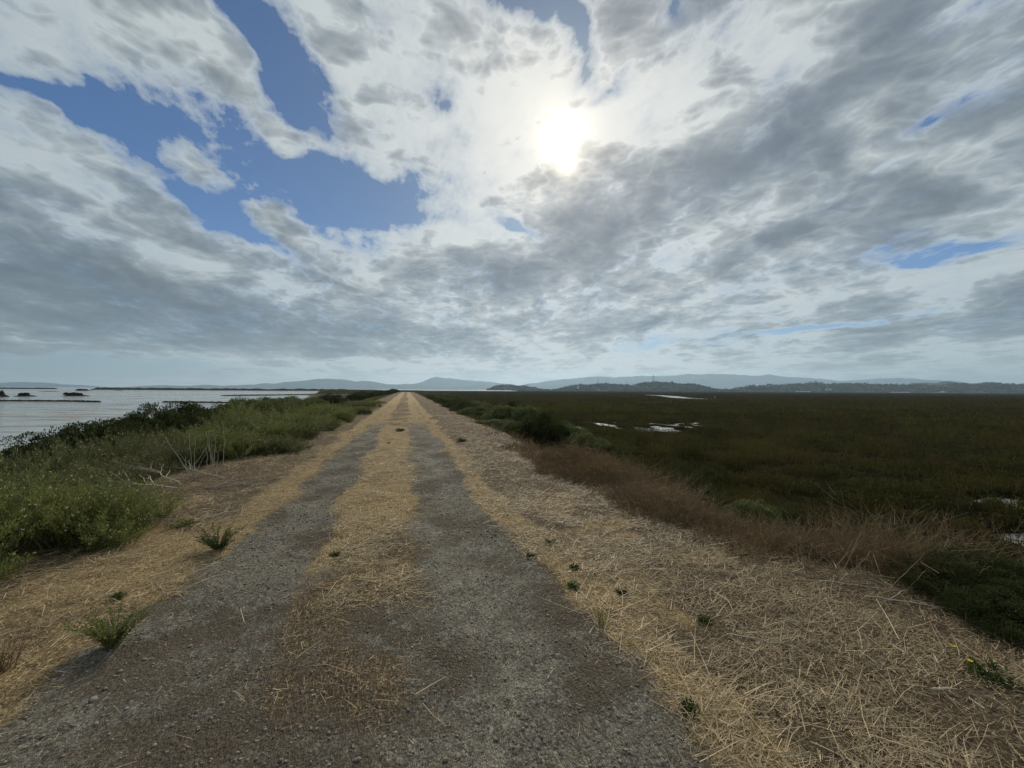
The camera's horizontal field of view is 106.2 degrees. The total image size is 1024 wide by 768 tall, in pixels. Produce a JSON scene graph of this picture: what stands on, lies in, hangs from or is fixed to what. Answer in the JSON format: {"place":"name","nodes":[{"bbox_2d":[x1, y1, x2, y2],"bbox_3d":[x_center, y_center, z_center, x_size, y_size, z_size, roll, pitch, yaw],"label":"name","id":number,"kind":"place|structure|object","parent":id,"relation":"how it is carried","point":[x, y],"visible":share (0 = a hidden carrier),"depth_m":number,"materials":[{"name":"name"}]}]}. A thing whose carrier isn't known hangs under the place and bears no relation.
{"place":"outdoors","nodes":[
{"label":"outdoors","id":0,"kind":"place"},
{"bbox_2d":[0,387,56,388],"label":"terrain","id":1,"kind":"structure","parent":0,"point":[25,388],"depth_m":716.88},
{"bbox_2d":[0,382,99,386],"bbox_3d":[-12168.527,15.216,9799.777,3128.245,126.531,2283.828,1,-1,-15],"label":"hill","id":2,"kind":"structure","parent":0,"point":[24,384],"depth_m":9512.48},
{"bbox_2d":[0,400,100,401],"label":"terrain","id":3,"kind":"structure","parent":0,"point":[56,400],"depth_m":102.65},
{"bbox_2d":[163,401,226,402],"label":"terrain","id":4,"kind":"structure","parent":0,"point":[195,401],"depth_m":100.74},
{"bbox_2d":[90,387,347,390],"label":"terrain","id":5,"kind":"structure","parent":0,"point":[138,388],"depth_m":628.53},
{"bbox_2d":[71,389,451,487],"bbox_3d":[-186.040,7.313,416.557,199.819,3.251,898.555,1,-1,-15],"label":"shore grass","id":6,"kind":"structure","parent":0,"point":[345,393],"depth_m":149.46,"materials":[{"name":"plant"}]},
{"bbox_2d":[221,394,313,395],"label":"terrain","id":7,"kind":"structure","parent":0,"point":[266,394],"depth_m":206.77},
{"bbox_2d":[112,379,492,389],"bbox_3d":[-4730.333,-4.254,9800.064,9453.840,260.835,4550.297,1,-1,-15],"label":"hill","id":8,"kind":"structure","parent":0,"point":[327,384],"depth_m":9187.92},
{"bbox_2d":[415,377,518,386],"bbox_3d":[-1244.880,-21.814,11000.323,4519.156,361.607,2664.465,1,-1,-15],"label":"mountain","id":9,"kind":"structure","parent":0,"point":[443,382],"depth_m":10715.10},
{"bbox_2d":[0,390,1023,767],"bbox_3d":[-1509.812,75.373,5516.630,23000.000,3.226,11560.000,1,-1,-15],"label":"ground","id":10,"kind":"structure","parent":0,"point":[146,732],"depth_m":2.54,"materials":[{"name":"gravel"}]},
{"bbox_2d":[0,620,43,673],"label":"dry shrub","id":11,"kind":"object","parent":10,"relation":"on","point":[2,665],"visible":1,"depth_m":2.18,"materials":[{"name":"plant"}]},
{"bbox_2d":[0,431,92,482],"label":"evergreen bush","id":12,"kind":"object","parent":10,"relation":"on","point":[7,452],"visible":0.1,"depth_m":10.62,"materials":[{"name":"green plant"}]},
{"bbox_2d":[0,455,120,505],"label":"flowering shrub","id":13,"kind":"object","parent":10,"relation":"on","point":[65,475],"visible":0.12,"depth_m":5.87,"materials":[{"name":"green plant"}]},
{"bbox_2d":[0,451,144,581],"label":"flowering shrub","id":14,"kind":"object","parent":10,"relation":"on","point":[5,526],"visible":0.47,"depth_m":3.62,"materials":[{"name":"green plant"}]},
{"bbox_2d":[0,435,145,488],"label":"flowering shrub","id":15,"kind":"object","parent":10,"relation":"on","point":[60,461],"visible":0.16,"depth_m":7.74,"materials":[{"name":"green plant"}]},
{"bbox_2d":[11,421,141,467],"bbox_3d":[-13.177,2.142,11.708,3.130,2.181,3.090,1,0,29],"label":"evergreen bush","id":16,"kind":"object","parent":10,"relation":"on","point":[67,429],"visible":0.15,"depth_m":11.28,"materials":[{"name":"green plant"}]},
{"bbox_2d":[7,478,153,511],"bbox_3d":[-6.130,1.629,5.207,2.092,0.549,1.678,0,-1,24],"label":"flowering shrub","id":17,"kind":"object","parent":10,"relation":"on","point":[117,486],"visible":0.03,"depth_m":5.58,"materials":[{"name":"green plant"}]},
{"bbox_2d":[0,468,177,556],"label":"flowering shrub","id":18,"kind":"object","parent":10,"relation":"on","point":[123,538],"visible":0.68,"depth_m":3.83,"materials":[{"name":"green plant"}]},
{"bbox_2d":[10,454,175,489],"bbox_3d":[-7.389,1.669,6.842,2.342,0.710,1.880,0,-1,-3],"label":"flowering shrub","id":19,"kind":"object","parent":10,"relation":"on","point":[154,474],"visible":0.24,"depth_m":6.84,"materials":[{"name":"green plant"}]},
{"bbox_2d":[38,425,176,471],"bbox_3d":[-9.306,1.718,9.011,2.664,1.621,2.346,2,-1,36],"label":"flowering shrub","id":20,"kind":"object","parent":10,"relation":"on","point":[124,449],"visible":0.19,"depth_m":8.87,"materials":[{"name":"green plant"}]},
{"bbox_2d":[58,416,160,448],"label":"evergreen bush","id":21,"kind":"object","parent":10,"relation":"on","point":[116,421],"visible":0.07,"depth_m":12.11,"materials":[{"name":"green plant"}]},
{"bbox_2d":[25,468,196,555],"bbox_3d":[-4.542,1.419,4.369,1.944,0.908,1.760,-7,-10,41],"label":"flowering shrub","id":22,"kind":"object","parent":10,"relation":"on","point":[181,523],"visible":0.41,"depth_m":4.29,"materials":[{"name":"green plant"}]},
{"bbox_2d":[59,595,164,649],"bbox_3d":[-2.479,1.515,2.405,0.420,0.246,0.376,0,-1,-2],"label":"seedling shrub","id":23,"kind":"object","parent":10,"relation":"on","point":[114,636],"visible":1,"depth_m":2.39,"materials":[{"name":"green plant"}]},
{"bbox_2d":[103,591,127,602],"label":"weed tuft","id":24,"kind":"object","parent":10,"relation":"on","point":[118,596],"visible":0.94,"depth_m":2.90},
{"bbox_2d":[89,469,176,488],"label":"dead branch","id":25,"kind":"object","parent":10,"relation":"on","point":[140,484],"visible":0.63,"depth_m":6.12,"materials":[{"name":"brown wood"}]},
{"bbox_2d":[98,410,184,441],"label":"evergreen bush","id":26,"kind":"object","parent":10,"relation":"on","point":[134,418],"visible":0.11,"depth_m":13.56,"materials":[{"name":"green plant"}]},
{"bbox_2d":[81,452,205,477],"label":"flowering shrub","id":27,"kind":"object","parent":10,"relation":"on","point":[177,465],"visible":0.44,"depth_m":7.60,"materials":[{"name":"green plant"}]},
{"bbox_2d":[103,422,201,463],"bbox_3d":[-9.431,1.785,10.135,2.678,1.439,2.486,5,1,14],"label":"flowering shrub","id":28,"kind":"object","parent":10,"relation":"on","point":[160,435],"visible":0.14,"depth_m":10.31,"materials":[{"name":"green plant"}]},
{"bbox_2d":[129,463,181,484],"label":"dead branch","id":29,"kind":"object","parent":10,"relation":"on","point":[158,472],"visible":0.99,"depth_m":6.58,"materials":[{"name":"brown wood"}]},
{"bbox_2d":[134,402,211,432],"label":"evergreen bush","id":30,"kind":"object","parent":10,"relation":"on","point":[167,415],"visible":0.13,"depth_m":14.29,"materials":[{"name":"green plant"}]},
{"bbox_2d":[119,435,227,467],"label":"flowering shrub","id":31,"kind":"object","parent":10,"relation":"on","point":[167,450],"visible":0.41,"depth_m":8.21,"materials":[{"name":"green plant"}]},
{"bbox_2d":[155,401,223,431],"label":"evergreen bush","id":32,"kind":"object","parent":10,"relation":"on","point":[186,408],"visible":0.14,"depth_m":15.34,"materials":[{"name":"green plant"}]},
{"bbox_2d":[165,435,216,476],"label":"dead stalks","id":33,"kind":"object","parent":10,"relation":"on","point":[191,461],"visible":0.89,"depth_m":6.99,"materials":[{"name":"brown wood"}]},
{"bbox_2d":[158,421,242,446],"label":"flowering shrub","id":34,"kind":"object","parent":10,"relation":"on","point":[203,431],"visible":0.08,"depth_m":11.45,"materials":[{"name":"green plant"}]},
{"bbox_2d":[183,408,235,429],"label":"flowering shrub","id":35,"kind":"object","parent":10,"relation":"on","point":[213,418],"visible":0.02,"depth_m":15.49,"materials":[{"name":"green plant"}]},
{"bbox_2d":[184,403,240,419],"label":"evergreen bush","id":36,"kind":"object","parent":10,"relation":"on","point":[214,411],"visible":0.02,"depth_m":16.88,"materials":[{"name":"green plant"}]},
{"bbox_2d":[206,432,224,473],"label":"dead stalks","id":37,"kind":"object","parent":10,"relation":"on","point":[214,456],"visible":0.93,"depth_m":7.12,"materials":[{"name":"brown wood"}]},
{"bbox_2d":[193,519,247,550],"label":"seedling shrub","id":38,"kind":"object","parent":10,"relation":"on","point":[212,543],"visible":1,"depth_m":3.80,"materials":[{"name":"plant"}]},
{"bbox_2d":[177,423,268,466],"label":"flowering shrub","id":39,"kind":"object","parent":10,"relation":"on","point":[228,443],"visible":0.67,"depth_m":8.73,"materials":[{"name":"green plant"}]},
{"bbox_2d":[210,401,253,415],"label":"evergreen bush","id":40,"kind":"object","parent":10,"relation":"on","point":[235,404],"visible":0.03,"depth_m":19.19,"materials":[{"name":"green plant"}]},
{"bbox_2d":[188,408,276,439],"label":"flowering shrub","id":41,"kind":"object","parent":10,"relation":"on","point":[228,421],"visible":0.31,"depth_m":12.64,"materials":[{"name":"green plant"}]},
{"bbox_2d":[205,477,270,488],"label":"dead branch","id":42,"kind":"object","parent":10,"relation":"on","point":[235,483],"visible":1,"depth_m":6.18,"materials":[{"name":"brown wood"}]},
{"bbox_2d":[215,401,271,426],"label":"flowering shrub","id":43,"kind":"object","parent":10,"relation":"on","point":[245,411],"visible":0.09,"depth_m":16.71,"materials":[{"name":"green plant"}]},
{"bbox_2d":[227,396,259,405],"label":"evergreen bush","id":44,"kind":"object","parent":10,"relation":"on","point":[237,400],"visible":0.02,"depth_m":23.36,"materials":[{"name":"green plant"}]},
{"bbox_2d":[240,399,279,416],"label":"evergreen bush","id":45,"kind":"object","parent":10,"relation":"on","point":[252,401],"visible":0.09,"depth_m":21.71,"materials":[{"name":"green plant"}]},
{"bbox_2d":[228,433,294,456],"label":"flowering shrub","id":46,"kind":"object","parent":10,"relation":"on","point":[253,452],"visible":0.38,"depth_m":9.18,"materials":[{"name":"green plant"}]},
{"bbox_2d":[234,406,304,434],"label":"flowering shrub","id":47,"kind":"object","parent":10,"relation":"on","point":[268,417],"visible":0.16,"depth_m":14.57,"materials":[{"name":"green plant"}]},
{"bbox_2d":[238,417,311,440],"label":"flowering shrub","id":48,"kind":"object","parent":10,"relation":"on","point":[276,429],"visible":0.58,"depth_m":11.79,"materials":[{"name":"green plant"}]},
{"bbox_2d":[269,398,299,410],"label":"evergreen bush","id":49,"kind":"object","parent":10,"relation":"on","point":[275,400],"visible":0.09,"depth_m":25.87,"materials":[{"name":"green plant"}]},
{"bbox_2d":[257,433,314,455],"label":"flowering shrub","id":50,"kind":"object","parent":10,"relation":"on","point":[295,447],"visible":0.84,"depth_m":9.47,"materials":[{"name":"green plant"}]},
{"bbox_2d":[259,396,312,417],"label":"flowering shrub","id":51,"kind":"object","parent":10,"relation":"on","point":[281,409],"visible":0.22,"depth_m":22.21,"materials":[{"name":"green plant"}]},
{"bbox_2d":[259,405,324,426],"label":"flowering shrub","id":52,"kind":"object","parent":10,"relation":"on","point":[299,417],"visible":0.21,"depth_m":15.43,"materials":[{"name":"green plant"}]},
{"bbox_2d":[281,421,323,438],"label":"flowering shrub","id":53,"kind":"object","parent":10,"relation":"on","point":[309,433],"visible":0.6,"depth_m":12.26,"materials":[{"name":"green plant"}]},
{"bbox_2d":[281,401,325,420],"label":"flowering shrub","id":54,"kind":"object","parent":10,"relation":"on","point":[308,409],"visible":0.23,"depth_m":21.92,"materials":[{"name":"green plant"}]},
{"bbox_2d":[292,397,316,411],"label":"evergreen bush","id":55,"kind":"object","parent":10,"relation":"on","point":[305,401],"visible":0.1,"depth_m":30.98,"materials":[{"name":"green plant"}]},
{"bbox_2d":[295,411,340,425],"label":"flowering shrub","id":56,"kind":"object","parent":10,"relation":"on","point":[325,418],"visible":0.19,"depth_m":16.11,"materials":[{"name":"green plant"}]},
{"bbox_2d":[309,398,331,408],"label":"evergreen bush","id":57,"kind":"object","parent":10,"relation":"on","point":[323,401],"visible":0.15,"depth_m":36.84,"materials":[{"name":"green plant"}]},
{"bbox_2d":[306,401,343,419],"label":"flowering shrub","id":58,"kind":"object","parent":10,"relation":"on","point":[327,409],"visible":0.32,"depth_m":22.38,"materials":[{"name":"green plant"}]},
{"bbox_2d":[317,393,345,405],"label":"evergreen bush","id":59,"kind":"object","parent":10,"relation":"on","point":[333,398],"visible":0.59,"depth_m":59.92,"materials":[{"name":"green plant"}]},
{"bbox_2d":[311,419,352,430],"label":"flowering shrub","id":60,"kind":"object","parent":10,"relation":"on","point":[328,425],"visible":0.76,"depth_m":15.04,"materials":[{"name":"green plant"}]},
{"bbox_2d":[325,406,359,422],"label":"flowering shrub","id":61,"kind":"object","parent":10,"relation":"on","point":[340,414],"visible":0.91,"depth_m":18.65,"materials":[{"name":"green plant"}]},
{"bbox_2d":[344,392,368,400],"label":"evergreen bush","id":62,"kind":"object","parent":10,"relation":"on","point":[357,396],"visible":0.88,"depth_m":87.61,"materials":[{"name":"green plant"}]},
{"bbox_2d":[341,399,374,407],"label":"flowering shrub","id":63,"kind":"object","parent":10,"relation":"on","point":[356,403],"visible":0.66,"depth_m":31.16,"materials":[{"name":"green plant"}]},
{"bbox_2d":[345,405,372,414],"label":"flowering shrub","id":64,"kind":"object","parent":10,"relation":"on","point":[361,411],"visible":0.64,"depth_m":23.84,"materials":[{"name":"green plant"}]},
{"bbox_2d":[366,391,383,398],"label":"evergreen bush","id":65,"kind":"object","parent":10,"relation":"on","point":[372,395],"visible":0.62,"depth_m":102.73,"materials":[{"name":"green plant"}]},
{"bbox_2d":[439,399,464,407],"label":"evergreen bush","id":66,"kind":"object","parent":10,"relation":"on","point":[447,404],"visible":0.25,"depth_m":35.43,"materials":[{"name":"green plant"}]},
{"bbox_2d":[448,401,478,411],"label":"evergreen bush","id":67,"kind":"object","parent":10,"relation":"on","point":[453,407],"visible":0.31,"depth_m":28.99,"materials":[{"name":"green plant"}]},
{"bbox_2d":[456,406,494,420],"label":"evergreen bush","id":68,"kind":"object","parent":10,"relation":"on","point":[478,411],"visible":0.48,"depth_m":24.75,"materials":[{"name":"green plant"}]},
{"bbox_2d":[474,401,493,410],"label":"evergreen bush","id":69,"kind":"object","parent":10,"relation":"on","point":[487,405],"visible":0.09,"depth_m":31.72,"materials":[{"name":"green plant"}]},
{"bbox_2d":[471,419,508,428],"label":"evergreen bush","id":70,"kind":"object","parent":10,"relation":"on","point":[496,422],"visible":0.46,"depth_m":18.54,"materials":[{"name":"green plant"}]},
{"bbox_2d":[479,404,517,421],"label":"evergreen bush","id":71,"kind":"object","parent":10,"relation":"on","point":[502,412],"visible":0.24,"depth_m":21.42,"materials":[{"name":"green plant"}]},
{"bbox_2d":[0,405,1023,767],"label":"straw","id":72,"kind":"object","parent":10,"relation":"on","point":[904,737],"visible":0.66,"depth_m":2.76,"materials":[{"name":"plant"}]},
{"bbox_2d":[498,421,529,440],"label":"evergreen bush","id":73,"kind":"object","parent":10,"relation":"on","point":[508,424],"visible":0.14,"depth_m":16.93,"materials":[{"name":"green plant"}]},
{"bbox_2d":[506,400,530,410],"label":"evergreen bush","id":74,"kind":"object","parent":10,"relation":"on","point":[510,403],"visible":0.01,"depth_m":26.52,"materials":[{"name":"green plant"}]},
{"bbox_2d":[504,405,542,422],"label":"evergreen bush","id":75,"kind":"object","parent":10,"relation":"on","point":[520,413],"visible":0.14,"depth_m":19.95,"materials":[{"name":"green plant"}]},
{"bbox_2d":[507,411,566,449],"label":"evergreen bush","id":76,"kind":"object","parent":10,"relation":"on","point":[532,425],"visible":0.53,"depth_m":15.36,"materials":[{"name":"green plant"}]},
{"bbox_2d":[540,409,572,426],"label":"evergreen bush","id":77,"kind":"object","parent":10,"relation":"on","point":[564,418],"visible":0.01,"depth_m":19.85,"materials":[{"name":"green plant"}]},
{"bbox_2d":[537,419,577,451],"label":"evergreen bush","id":78,"kind":"object","parent":10,"relation":"on","point":[564,437],"visible":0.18,"depth_m":15.30,"materials":[{"name":"green plant"}]},
{"bbox_2d":[550,425,593,449],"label":"evergreen bush","id":79,"kind":"object","parent":10,"relation":"on","point":[578,430],"visible":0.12,"depth_m":15.36,"materials":[{"name":"green plant"}]},
{"bbox_2d":[565,580,579,590],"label":"weed tuft","id":80,"kind":"object","parent":10,"relation":"on","point":[571,584],"visible":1,"depth_m":3.14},
{"bbox_2d":[566,431,624,458],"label":"evergreen bush","id":81,"kind":"object","parent":10,"relation":"on","point":[585,438],"visible":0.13,"depth_m":12.87,"materials":[{"name":"green plant"}]},
{"bbox_2d":[593,604,610,627],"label":"thin weed","id":82,"kind":"object","parent":10,"relation":"on","point":[601,620],"visible":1,"depth_m":2.60,"materials":[{"name":"green plant"}]},
{"bbox_2d":[594,444,634,469],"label":"evergreen bush","id":83,"kind":"object","parent":10,"relation":"on","point":[615,448],"visible":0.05,"depth_m":10.75,"materials":[{"name":"green plant"}]},
{"bbox_2d":[676,695,700,716],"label":"weed tuft","id":84,"kind":"object","parent":10,"relation":"on","point":[690,706],"visible":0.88,"depth_m":1.93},
{"bbox_2d":[652,460,727,514],"bbox_3d":[3.617,2.455,8.165,1.851,1.703,1.804,0,-1,37],"label":"evergreen bush","id":85,"kind":"object","parent":10,"relation":"on","point":[698,483],"visible":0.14,"depth_m":8.06,"materials":[{"name":"green plant"}]},
{"bbox_2d":[690,467,719,479],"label":"evergreen bush","id":86,"kind":"object","parent":10,"relation":"on","point":[704,469],"visible":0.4,"depth_m":16.38,"materials":[{"name":"green plant"}]},
{"bbox_2d":[697,612,712,626],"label":"weed tuft","id":87,"kind":"object","parent":10,"relation":"on","point":[701,619],"visible":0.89,"depth_m":2.66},
{"bbox_2d":[419,394,1023,593],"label":"dead undergrowth","id":88,"kind":"object","parent":10,"relation":"on","point":[597,470],"visible":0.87,"depth_m":4.37,"materials":[{"name":"plant"}]},
{"bbox_2d":[432,391,1023,567],"bbox_3d":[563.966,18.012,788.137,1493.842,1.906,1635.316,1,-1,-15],"label":"marsh reeds","id":89,"kind":"object","parent":10,"relation":"on","point":[749,453],"visible":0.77,"depth_m":23.96,"materials":[{"name":"plant"}]},
{"bbox_2d":[714,498,794,536],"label":"evergreen bush","id":90,"kind":"object","parent":10,"relation":"on","point":[742,504],"visible":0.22,"depth_m":5.47,"materials":[{"name":"green plant"}]},
{"bbox_2d":[486,380,1023,392],"bbox_3d":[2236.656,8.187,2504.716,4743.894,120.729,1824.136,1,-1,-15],"label":"woods","id":91,"kind":"object","parent":10,"relation":"on","point":[626,387],"visible":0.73,"depth_m":2027.21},
{"bbox_2d":[727,630,808,650],"bbox_3d":[1.623,1.596,2.454,0.450,0.061,0.126,0,-1,25],"label":"dead stick","id":92,"kind":"object","parent":10,"relation":"on","point":[764,640],"visible":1,"depth_m":2.42,"materials":[{"name":"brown wood"}]},
{"bbox_2d":[773,508,816,530],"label":"evergreen bush","id":93,"kind":"object","parent":10,"relation":"on","point":[792,512],"visible":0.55,"depth_m":10.48,"materials":[{"name":"green plant"}]},
{"bbox_2d":[820,531,869,583],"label":"dead stalks","id":94,"kind":"object","parent":10,"relation":"on","point":[843,559],"visible":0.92,"depth_m":3.23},
{"bbox_2d":[820,573,903,591],"bbox_3d":[2.870,1.627,3.217,0.561,0.059,0.228,0,-1,21],"label":"dead stick","id":95,"kind":"object","parent":10,"relation":"on","point":[850,584],"visible":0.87,"depth_m":3.16,"materials":[{"name":"brown wood"}]},
{"bbox_2d":[833,548,925,594],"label":"dead stalks","id":96,"kind":"object","parent":10,"relation":"on","point":[893,584],"visible":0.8,"depth_m":3.08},
{"bbox_2d":[865,587,954,609],"bbox_3d":[3.062,1.625,2.951,0.605,0.053,0.256,0,-1,27],"label":"dead stick","id":97,"kind":"object","parent":10,"relation":"on","point":[900,600],"visible":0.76,"depth_m":2.91,"materials":[{"name":"brown wood"}]},
{"bbox_2d":[882,544,1023,621],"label":"evergreen bush","id":98,"kind":"object","parent":10,"relation":"on","point":[1000,568],"visible":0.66,"depth_m":2.98,"materials":[{"name":"green plant"}]},
{"bbox_2d":[927,568,1023,647],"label":"evergreen bush","id":99,"kind":"object","parent":10,"relation":"on","point":[977,607],"visible":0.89,"depth_m":2.63,"materials":[{"name":"green plant"}]},
{"bbox_2d":[959,654,1023,690],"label":"dandelion weed","id":100,"kind":"object","parent":10,"relation":"on","point":[980,669],"visible":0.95,"depth_m":2.16,"materials":[{"name":"green plant"}]},
{"bbox_2d":[0,387,1023,545],"bbox_3d":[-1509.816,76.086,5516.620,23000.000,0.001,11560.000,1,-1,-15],"label":"water","id":101,"kind":"structure","parent":0,"point":[17,418],"depth_m":90.79,"materials":[{"name":"liquid"}]},
{"bbox_2d":[63,392,87,395],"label":"islet","id":102,"kind":"object","parent":101,"relation":"in","point":[72,394],"visible":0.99,"depth_m":167.03,"materials":[{"name":"black plant"}]},
{"bbox_2d":[0,0,1023,386],"label":"sky","id":103,"kind":"structure","parent":0,"point":[193,192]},
{"bbox_2d":[559,383,719,391],"bbox_3d":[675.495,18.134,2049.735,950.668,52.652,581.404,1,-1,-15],"label":"hill","id":104,"kind":"structure","parent":0,"point":[639,386],"depth_m":1954.57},
{"bbox_2d":[522,374,977,389],"bbox_3d":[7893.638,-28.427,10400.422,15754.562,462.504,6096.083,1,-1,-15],"label":"mountain","id":105,"kind":"structure","parent":0,"point":[723,381],"depth_m":10080.68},
{"bbox_2d":[729,383,1023,392],"bbox_3d":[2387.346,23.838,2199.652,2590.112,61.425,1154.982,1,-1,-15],"label":"hill","id":106,"kind":"structure","parent":0,"point":[923,386],"depth_m":2075.31,"materials":[{"name":"plant"}]},
{"bbox_2d":[931,685,957,691],"bbox_3d":[2.305,1.628,2.056,0.134,0.019,0.027,0,-1,-3],"label":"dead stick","id":107,"kind":"object","parent":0,"point":[933,689],"visible":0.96,"depth_m":2.05,"materials":[{"name":"grey wood"}]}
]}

